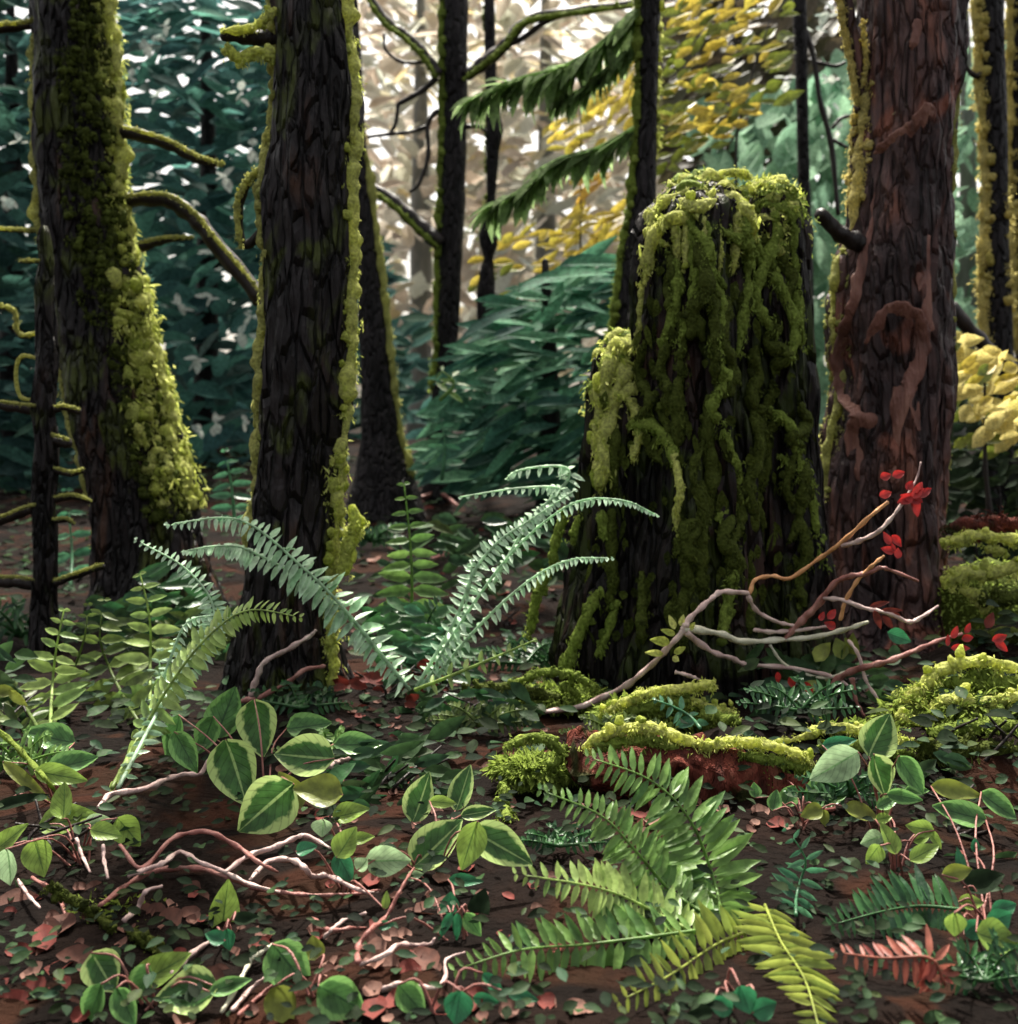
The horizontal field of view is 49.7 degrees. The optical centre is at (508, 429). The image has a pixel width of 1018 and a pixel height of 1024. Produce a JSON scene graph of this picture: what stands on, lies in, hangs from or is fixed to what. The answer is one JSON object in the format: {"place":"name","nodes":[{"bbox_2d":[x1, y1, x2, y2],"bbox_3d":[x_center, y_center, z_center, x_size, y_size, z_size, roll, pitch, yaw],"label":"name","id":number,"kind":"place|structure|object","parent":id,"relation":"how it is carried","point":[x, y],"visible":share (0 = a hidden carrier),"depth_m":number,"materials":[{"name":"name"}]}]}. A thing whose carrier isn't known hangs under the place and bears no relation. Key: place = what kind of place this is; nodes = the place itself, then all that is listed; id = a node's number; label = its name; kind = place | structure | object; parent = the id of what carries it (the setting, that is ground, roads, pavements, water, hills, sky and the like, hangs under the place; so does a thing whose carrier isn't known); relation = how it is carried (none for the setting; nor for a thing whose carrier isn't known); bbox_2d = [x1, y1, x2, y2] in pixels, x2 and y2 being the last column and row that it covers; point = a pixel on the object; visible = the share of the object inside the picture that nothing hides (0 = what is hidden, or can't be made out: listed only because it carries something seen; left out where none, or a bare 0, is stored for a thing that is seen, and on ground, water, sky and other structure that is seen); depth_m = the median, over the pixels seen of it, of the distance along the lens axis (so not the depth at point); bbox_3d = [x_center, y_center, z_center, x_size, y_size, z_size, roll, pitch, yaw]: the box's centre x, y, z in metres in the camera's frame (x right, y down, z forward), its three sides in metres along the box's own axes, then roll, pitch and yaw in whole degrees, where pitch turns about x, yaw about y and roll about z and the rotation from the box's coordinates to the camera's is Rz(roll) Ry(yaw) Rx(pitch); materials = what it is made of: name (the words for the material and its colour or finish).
{"place":"outdoors","nodes":[
{"label":"outdoors","id":0,"kind":"place"},
{"bbox_2d":[0,0,1014,430],"label":"sky","id":1,"kind":"structure","parent":0,"point":[19,12],"materials":[{"name":"white"}]},
{"bbox_2d":[0,431,1017,1023],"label":"ground","id":2,"kind":"structure","parent":0,"point":[898,1001],"depth_m":3.30,"materials":[{"name":"soil"}]},
{"bbox_2d":[0,888,38,905],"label":"dead leaf","id":3,"kind":"object","parent":2,"relation":"on","point":[17,894],"visible":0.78,"depth_m":3.11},
{"bbox_2d":[0,729,55,792],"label":"fallen twig","id":4,"kind":"object","parent":2,"relation":"on","point":[20,751],"visible":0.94,"depth_m":3.88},
{"bbox_2d":[0,641,65,732],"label":"shrub","id":5,"kind":"object","parent":2,"relation":"on","point":[9,690],"visible":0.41,"depth_m":4.67,"materials":[{"name":"green plant"}]},
{"bbox_2d":[0,0,80,491],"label":"evergreen tree","id":6,"kind":"object","parent":2,"relation":"on","point":[17,280],"visible":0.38,"depth_m":13.87,"materials":[{"name":"green plant"}]},
{"bbox_2d":[32,923,56,949],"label":"dead leaf","id":7,"kind":"object","parent":2,"relation":"on","point":[45,929],"visible":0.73,"depth_m":2.89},
{"bbox_2d":[0,596,89,645],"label":"sword fern","id":8,"kind":"object","parent":2,"relation":"on","point":[18,626],"visible":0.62,"depth_m":6.53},
{"bbox_2d":[0,724,93,774],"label":"sword fern","id":9,"kind":"object","parent":2,"relation":"on","point":[39,759],"visible":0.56,"depth_m":4.07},
{"bbox_2d":[0,722,97,809],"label":"salal plant","id":10,"kind":"object","parent":2,"relation":"on","point":[60,768],"visible":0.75,"depth_m":3.76,"materials":[{"name":"green plant"}]},
{"bbox_2d":[0,225,105,653],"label":"dead snag","id":11,"kind":"object","parent":2,"relation":"on","point":[42,408],"visible":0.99,"depth_m":6.35,"materials":[{"name":"wood"}]},
{"bbox_2d":[8,602,99,737],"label":"sword fern","id":12,"kind":"object","parent":2,"relation":"on","point":[65,694],"visible":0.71,"depth_m":4.91,"materials":[{"name":"plant"}]},
{"bbox_2d":[15,799,101,886],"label":"shrub","id":13,"kind":"object","parent":2,"relation":"on","point":[31,834],"visible":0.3,"depth_m":3.37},
{"bbox_2d":[43,912,75,934],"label":"dead leaf","id":14,"kind":"object","parent":2,"relation":"on","point":[66,920],"visible":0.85,"depth_m":2.98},
{"bbox_2d":[0,782,140,885],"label":"salal plant","id":15,"kind":"object","parent":2,"relation":"on","point":[36,856],"visible":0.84,"depth_m":3.27,"materials":[{"name":"green plant"}]},
{"bbox_2d":[58,488,90,590],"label":"sword fern","id":16,"kind":"object","parent":2,"relation":"on","point":[63,557],"visible":0.73,"depth_m":8.58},
{"bbox_2d":[56,944,92,962],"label":"dead leaf","id":17,"kind":"object","parent":2,"relation":"on","point":[74,953],"visible":0.73,"depth_m":2.81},
{"bbox_2d":[38,880,165,954],"bbox_3d":[-1.058,1.357,3.074,0.542,0.255,0.339,0,0,25],"label":"mossy mound","id":18,"kind":"object","parent":2,"relation":"on","point":[59,892],"visible":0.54,"depth_m":3.00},
{"bbox_2d":[77,571,181,723],"bbox_3d":[-1.663,0.997,5.029,0.448,0.661,0.812,0,0,-36],"label":"sword fern","id":19,"kind":"object","parent":2,"relation":"on","point":[133,676],"visible":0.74,"depth_m":5.20,"materials":[{"name":"plant"}]},
{"bbox_2d":[0,0,259,627],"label":"conifer tree","id":20,"kind":"object","parent":2,"relation":"on","point":[131,446],"visible":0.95,"depth_m":7.35,"materials":[{"name":"green plant"}]},
{"bbox_2d":[96,760,206,809],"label":"fallen twig","id":21,"kind":"object","parent":2,"relation":"on","point":[127,791],"visible":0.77,"depth_m":3.61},
{"bbox_2d":[79,561,237,660],"bbox_3d":[-1.939,1.261,6.421,1.258,1.036,0.567,0,0,0],"label":"shrub","id":22,"kind":"object","parent":2,"relation":"on","point":[184,610],"visible":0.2,"depth_m":6.28,"materials":[{"name":"plant"}]},
{"bbox_2d":[80,948,251,1023],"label":"salal plant","id":23,"kind":"object","parent":2,"relation":"on","point":[99,966],"visible":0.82,"depth_m":2.61,"materials":[{"name":"green plant"}]},
{"bbox_2d":[115,0,270,467],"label":"evergreen tree","id":24,"kind":"object","parent":2,"relation":"on","point":[212,386],"visible":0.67,"depth_m":15.91,"materials":[{"name":"green plant"}]},
{"bbox_2d":[118,829,278,872],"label":"fallen twig","id":25,"kind":"object","parent":2,"relation":"on","point":[220,836],"visible":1,"depth_m":3.21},
{"bbox_2d":[109,537,303,791],"bbox_3d":[-1.260,0.854,4.202,0.740,0.850,0.620,0,0,-40],"label":"sword fern","id":26,"kind":"object","parent":2,"relation":"on","point":[194,655],"visible":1,"depth_m":4.21,"materials":[{"name":"plant"}]},
{"bbox_2d":[210,448,250,529],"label":"sword fern","id":27,"kind":"object","parent":2,"relation":"on","point":[226,507],"visible":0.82,"depth_m":9.01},
{"bbox_2d":[205,879,259,950],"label":"salal plant","id":28,"kind":"object","parent":2,"relation":"on","point":[229,908],"visible":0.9,"depth_m":2.98,"materials":[{"name":"green plant"}]},
{"bbox_2d":[97,865,380,906],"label":"fallen twig","id":29,"kind":"object","parent":2,"relation":"on","point":[138,878],"visible":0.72,"depth_m":3.13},
{"bbox_2d":[127,849,280,892],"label":"fallen twig","id":30,"kind":"object","parent":29,"relation":"on","point":[170,857],"visible":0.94,"depth_m":3.11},
{"bbox_2d":[162,687,382,833],"bbox_3d":[-0.905,1.162,3.892,0.849,0.347,1.080,0,0,0],"label":"salal plant","id":31,"kind":"object","parent":2,"relation":"on","point":[270,803],"visible":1,"depth_m":3.76,"materials":[{"name":"green plant"}]},
{"bbox_2d":[223,833,330,873],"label":"fallen twig","id":32,"kind":"object","parent":2,"relation":"on","point":[277,845],"visible":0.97,"depth_m":3.17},
{"bbox_2d":[128,101,434,439],"bbox_3d":[-5.216,-2.974,22.060,8.037,8.527,4.400,0,0,0],"label":"evergreen tree","id":33,"kind":"object","parent":2,"relation":"on","point":[416,322],"visible":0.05,"depth_m":21.78,"materials":[{"name":"green plant"}]},
{"bbox_2d":[248,629,316,697],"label":"fallen twig","id":34,"kind":"object","parent":2,"relation":"on","point":[265,661],"visible":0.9,"depth_m":5.09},
{"bbox_2d":[241,664,325,703],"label":"fallen twig","id":35,"kind":"object","parent":2,"relation":"on","point":[247,699],"visible":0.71,"depth_m":5.04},
{"bbox_2d":[218,0,370,706],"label":"conifer tree","id":36,"kind":"object","parent":2,"relation":"on","point":[306,237],"visible":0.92,"depth_m":5.32,"materials":[{"name":"brown plant"}]},
{"bbox_2d":[242,679,352,714],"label":"sword fern","id":37,"kind":"object","parent":2,"relation":"on","point":[292,703],"visible":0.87,"depth_m":5.00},
{"bbox_2d":[262,935,362,1022],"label":"salal plant","id":38,"kind":"object","parent":2,"relation":"on","point":[332,1003],"visible":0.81,"depth_m":2.52,"materials":[{"name":"green plant"}]},
{"bbox_2d":[249,856,378,894],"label":"fallen twig","id":39,"kind":"object","parent":2,"relation":"on","point":[302,866],"visible":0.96,"depth_m":3.13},
{"bbox_2d":[295,801,389,909],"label":"salal plant","id":40,"kind":"object","parent":2,"relation":"on","point":[345,843],"visible":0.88,"depth_m":3.10,"materials":[{"name":"green plant"}]},
{"bbox_2d":[341,522,407,547],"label":"sword fern","id":41,"kind":"object","parent":2,"relation":"on","point":[376,535],"visible":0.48,"depth_m":8.93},
{"bbox_2d":[354,867,414,964],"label":"fallen twig","id":42,"kind":"object","parent":2,"relation":"on","point":[365,935],"visible":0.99,"depth_m":2.70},
{"bbox_2d":[344,0,426,523],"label":"young tree","id":43,"kind":"object","parent":2,"relation":"on","point":[384,462],"visible":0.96,"depth_m":11.85,"materials":[{"name":"black plant"}]},
{"bbox_2d":[359,937,435,966],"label":"fallen twig","id":44,"kind":"object","parent":2,"relation":"on","point":[388,952],"visible":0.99,"depth_m":2.68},
{"bbox_2d":[333,659,465,708],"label":"shrub","id":45,"kind":"object","parent":2,"relation":"on","point":[371,678],"visible":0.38,"depth_m":5.23,"materials":[{"name":"plant"}]},
{"bbox_2d":[326,716,476,810],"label":"shrub","id":46,"kind":"object","parent":2,"relation":"on","point":[405,750],"visible":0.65,"depth_m":3.93,"materials":[{"name":"plant"}]},
{"bbox_2d":[164,464,658,696],"bbox_3d":[-0.410,0.687,4.927,2.078,1.048,0.708,0,0,0],"label":"sword fern","id":47,"kind":"object","parent":2,"relation":"on","point":[307,588],"visible":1,"depth_m":4.88,"materials":[{"name":"plant"}]},
{"bbox_2d":[376,482,451,665],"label":"sword fern","id":48,"kind":"object","parent":2,"relation":"on","point":[395,571],"visible":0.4,"depth_m":6.20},
{"bbox_2d":[361,596,485,688],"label":"shrub","id":49,"kind":"object","parent":2,"relation":"on","point":[402,629],"visible":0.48,"depth_m":5.49,"materials":[{"name":"plant"}]},
{"bbox_2d":[412,946,439,969],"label":"dead leaf","id":50,"kind":"object","parent":2,"relation":"on","point":[425,957],"visible":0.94,"depth_m":2.69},
{"bbox_2d":[378,870,489,940],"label":"salal plant","id":51,"kind":"object","parent":2,"relation":"on","point":[479,901],"visible":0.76,"depth_m":2.88,"materials":[{"name":"teal plant"}]},
{"bbox_2d":[354,765,532,877],"bbox_3d":[-0.182,1.205,3.326,0.497,0.260,0.664,0,0,0],"label":"salal plant","id":52,"kind":"object","parent":2,"relation":"on","point":[497,842],"visible":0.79,"depth_m":3.20,"materials":[{"name":"green plant"}]},
{"bbox_2d":[424,362,468,479],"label":"sword fern","id":53,"kind":"object","parent":2,"relation":"on","point":[438,446],"visible":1,"depth_m":9.60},
{"bbox_2d":[358,0,537,432],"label":"pale tree","id":54,"kind":"object","parent":2,"relation":"on","point":[407,160],"visible":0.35,"depth_m":45.91,"materials":[{"name":"beige plant"}]},
{"bbox_2d":[395,967,538,1023],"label":"salal plant","id":55,"kind":"object","parent":2,"relation":"on","point":[458,1003],"visible":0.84,"depth_m":2.46,"materials":[{"name":"green plant"}]},
{"bbox_2d":[388,682,548,735],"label":"shrub","id":56,"kind":"object","parent":2,"relation":"on","point":[429,704],"visible":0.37,"depth_m":4.75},
{"bbox_2d":[370,512,569,627],"bbox_3d":[-0.262,0.942,7.413,1.389,0.812,0.580,0,0,0],"label":"shrub","id":57,"kind":"object","parent":2,"relation":"on","point":[448,537],"visible":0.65,"depth_m":7.30,"materials":[{"name":"plant"}]},
{"bbox_2d":[425,700,536,734],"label":"sword fern","id":58,"kind":"object","parent":2,"relation":"on","point":[497,711],"visible":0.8,"depth_m":4.68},
{"bbox_2d":[475,0,503,408],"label":"young tree","id":59,"kind":"object","parent":2,"relation":"on","point":[486,281],"visible":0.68,"depth_m":14.43,"materials":[{"name":"black plant"}]},
{"bbox_2d":[363,0,633,504],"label":"young tree","id":60,"kind":"object","parent":2,"relation":"on","point":[455,73],"visible":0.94,"depth_m":12.87,"materials":[{"name":"black plant"}]},
{"bbox_2d":[464,633,551,671],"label":"sword fern","id":61,"kind":"object","parent":2,"relation":"on","point":[540,657],"visible":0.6,"depth_m":5.92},
{"bbox_2d":[0,451,1017,1023],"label":"ground cover","id":62,"kind":"object","parent":2,"relation":"on","point":[778,887],"visible":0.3,"depth_m":3.25,"materials":[{"name":"green plant"}]},
{"bbox_2d":[353,0,667,410],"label":"pale tree","id":63,"kind":"object","parent":2,"relation":"on","point":[376,76],"visible":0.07,"depth_m":61.06,"materials":[{"name":"beige plant"}]},
{"bbox_2d":[405,235,617,526],"bbox_3d":[0.373,-0.429,11.545,3.006,3.301,2.277,0,0,0],"label":"fir tree","id":64,"kind":"object","parent":2,"relation":"on","point":[492,442],"visible":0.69,"depth_m":11.03,"materials":[{"name":"green plant"}]},
{"bbox_2d":[480,729,585,822],"bbox_3d":[0.043,1.182,3.880,0.537,0.267,0.363,0,0,-45],"label":"mossy mound","id":65,"kind":"object","parent":2,"relation":"on","point":[515,769],"visible":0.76,"depth_m":3.84,"materials":[{"name":"plant"}]},
{"bbox_2d":[456,666,617,717],"bbox_3d":[0.142,1.186,5.067,0.760,0.256,0.406,0,0,0],"label":"mossy mound","id":66,"kind":"object","parent":2,"relation":"on","point":[569,691],"visible":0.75,"depth_m":4.94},
{"bbox_2d":[467,61,634,382],"bbox_3d":[0.662,-2.347,15.036,2.438,6.391,1.149,0,0,0],"label":"vine maple","id":67,"kind":"object","parent":2,"relation":"on","point":[578,214],"visible":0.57,"depth_m":14.84,"materials":[{"name":"yellow plant"}]},
{"bbox_2d":[450,0,668,334],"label":"hemlock tree","id":68,"kind":"object","parent":2,"relation":"on","point":[627,41],"visible":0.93,"depth_m":9.08,"materials":[{"name":"green plant"}]},
{"bbox_2d":[518,820,609,854],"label":"sword fern","id":69,"kind":"object","parent":2,"relation":"on","point":[553,840],"visible":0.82,"depth_m":3.29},
{"bbox_2d":[460,0,680,349],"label":"pale tree","id":70,"kind":"object","parent":2,"relation":"on","point":[546,41],"visible":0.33,"depth_m":40.87,"materials":[{"name":"beige plant"}]},
{"bbox_2d":[559,710,660,738],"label":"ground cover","id":71,"kind":"object","parent":2,"relation":"on","point":[596,722],"visible":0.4,"depth_m":4.29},
{"bbox_2d":[448,745,841,1023],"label":"sword fern","id":72,"kind":"object","parent":2,"relation":"on","point":[678,870],"visible":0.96,"depth_m":2.79,"materials":[{"name":"plant"}]},
{"bbox_2d":[585,675,742,734],"bbox_3d":[0.695,1.157,4.512,0.770,0.330,0.513,0,0,37],"label":"mossy mound","id":73,"kind":"object","parent":2,"relation":"on","point":[638,702],"visible":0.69,"depth_m":4.43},
{"bbox_2d":[652,695,708,729],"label":"sword fern","id":74,"kind":"object","parent":2,"relation":"on","point":[699,723],"visible":1,"depth_m":4.30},
{"bbox_2d":[521,165,845,703],"bbox_3d":[0.957,0.062,5.570,1.799,2.800,1.066,0,0,0],"label":"mossy stump","id":75,"kind":"object","parent":2,"relation":"on","point":[702,399],"visible":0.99,"depth_m":5.34,"materials":[{"name":"plant"}]},
{"bbox_2d":[560,715,816,802],"bbox_3d":[0.690,1.195,3.848,1.026,0.424,0.306,0,0,0],"label":"rotten log","id":76,"kind":"object","parent":2,"relation":"on","point":[725,756],"visible":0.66,"depth_m":3.78,"materials":[{"name":"plant"}]},
{"bbox_2d":[657,0,803,185],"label":"vine maple","id":77,"kind":"object","parent":2,"relation":"on","point":[705,121],"visible":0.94,"depth_m":11.89,"materials":[{"name":"yellow plant"}]},
{"bbox_2d":[687,968,775,1020],"bbox_3d":[0.465,1.243,2.394,0.186,0.121,0.160,0,0,-22],"label":"leafy sprout","id":78,"kind":"object","parent":2,"relation":"on","point":[761,1008],"visible":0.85,"depth_m":2.36,"materials":[{"name":"teal plant"}]},
{"bbox_2d":[656,0,856,184],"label":"broadleaf tree","id":79,"kind":"object","parent":2,"relation":"on","point":[826,44],"visible":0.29,"depth_m":21.02,"materials":[{"name":"yellow plant"}]},
{"bbox_2d":[682,3,852,429],"bbox_3d":[5.138,-3.133,19.576,4.066,9.303,5.943,0,0,8],"label":"pale tree","id":80,"kind":"object","parent":2,"relation":"on","point":[756,138],"visible":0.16,"depth_m":18.07,"materials":[{"name":"green plant"}]},
{"bbox_2d":[544,462,1007,719],"bbox_3d":[1.122,0.723,4.747,1.934,1.177,0.333,0,0,0],"label":"bare shrub","id":81,"kind":"object","parent":2,"relation":"on","point":[914,499],"visible":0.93,"depth_m":4.64,"materials":[{"name":"red plant"}]},
{"bbox_2d":[736,675,861,722],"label":"sword fern","id":82,"kind":"object","parent":2,"relation":"on","point":[781,701],"visible":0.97,"depth_m":4.07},
{"bbox_2d":[772,823,827,917],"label":"sword fern","id":83,"kind":"object","parent":2,"relation":"on","point":[796,866],"visible":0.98,"depth_m":3.00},
{"bbox_2d":[749,775,875,829],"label":"leafy plant","id":84,"kind":"object","parent":2,"relation":"on","point":[811,810],"visible":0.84,"depth_m":3.56,"materials":[{"name":"green plant"}]},
{"bbox_2d":[792,0,849,333],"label":"young tree","id":85,"kind":"object","parent":2,"relation":"on","point":[803,43],"visible":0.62,"depth_m":12.95,"materials":[{"name":"black plant"}]},
{"bbox_2d":[737,633,906,716],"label":"shrub","id":86,"kind":"object","parent":2,"relation":"on","point":[843,657],"visible":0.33,"depth_m":4.89,"materials":[{"name":"green plant"}]},
{"bbox_2d":[783,768,901,808],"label":"sword fern","id":87,"kind":"object","parent":2,"relation":"on","point":[846,788],"visible":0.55,"depth_m":3.63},
{"bbox_2d":[781,715,915,760],"bbox_3d":[1.278,1.193,4.128,0.767,0.277,0.556,0,0,0],"label":"mossy mound","id":88,"kind":"object","parent":2,"relation":"on","point":[855,727],"visible":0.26,"depth_m":3.97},
{"bbox_2d":[809,713,928,832],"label":"salal plant","id":89,"kind":"object","parent":2,"relation":"on","point":[839,760],"visible":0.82,"depth_m":3.27,"materials":[{"name":"green plant"}]},
{"bbox_2d":[814,0,970,661],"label":"conifer tree","id":90,"kind":"object","parent":2,"relation":"on","point":[889,333],"visible":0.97,"depth_m":6.31,"materials":[{"name":"brown plant"}]},
{"bbox_2d":[825,863,965,939],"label":"sword fern","id":91,"kind":"object","parent":2,"relation":"on","point":[899,890],"visible":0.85,"depth_m":2.89,"materials":[{"name":"plant"}]},
{"bbox_2d":[831,923,960,993],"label":"sword fern","id":92,"kind":"object","parent":2,"relation":"on","point":[928,970],"visible":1,"depth_m":2.40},
{"bbox_2d":[860,808,940,878],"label":"leafy sprig","id":93,"kind":"object","parent":2,"relation":"on","point":[922,830],"visible":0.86,"depth_m":3.15,"materials":[{"name":"green plant"}]},
{"bbox_2d":[867,644,1017,767],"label":"mossy mound","id":94,"kind":"object","parent":2,"relation":"on","point":[1000,690],"visible":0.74,"depth_m":4.17,"materials":[{"name":"plant"}]},
{"bbox_2d":[905,783,1016,858],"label":"shrub","id":95,"kind":"object","parent":2,"relation":"on","point":[1009,854],"visible":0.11,"depth_m":3.46,"materials":[{"name":"green plant"}]},
{"bbox_2d":[911,926,1017,995],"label":"sword fern","id":96,"kind":"object","parent":2,"relation":"on","point":[994,973],"visible":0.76,"depth_m":2.51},
{"bbox_2d":[917,717,1017,782],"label":"shrub","id":97,"kind":"object","parent":2,"relation":"on","point":[955,761],"visible":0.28,"depth_m":3.75,"materials":[{"name":"green plant"}]},
{"bbox_2d":[928,505,1017,646],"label":"mossy mound","id":98,"kind":"object","parent":2,"relation":"on","point":[969,591],"visible":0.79,"depth_m":5.79,"materials":[{"name":"plant"}]},
{"bbox_2d":[930,779,1017,953],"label":"leafy plant","id":99,"kind":"object","parent":2,"relation":"on","point":[980,881],"visible":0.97,"depth_m":2.94,"materials":[{"name":"green plant"}]},
{"bbox_2d":[951,4,1006,448],"bbox_3d":[8.143,-3.677,17.981,2.372,8.516,5.060,0,0,22],"label":"pale tree","id":100,"kind":"object","parent":2,"relation":"on","point":[966,209],"visible":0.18,"depth_m":17.57,"materials":[{"name":"green plant"}]},
{"bbox_2d":[946,395,1017,562],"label":"fir tree","id":101,"kind":"object","parent":2,"relation":"on","point":[966,480],"visible":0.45,"depth_m":9.03,"materials":[{"name":"green plant"}]},
{"bbox_2d":[953,330,1017,558],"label":"vine maple","id":102,"kind":"object","parent":2,"relation":"on","point":[978,373],"visible":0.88,"depth_m":8.06,"materials":[{"name":"yellow plant"}]},
{"bbox_2d":[955,0,1017,546],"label":"young tree","id":103,"kind":"object","parent":2,"relation":"on","point":[994,280],"visible":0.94,"depth_m":9.90,"materials":[{"name":"brown plant"}]},
{"bbox_2d":[1004,0,1017,464],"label":"young tree","id":104,"kind":"object","parent":2,"relation":"on","point":[1011,27],"visible":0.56,"depth_m":10.53,"materials":[{"name":"black plant"}]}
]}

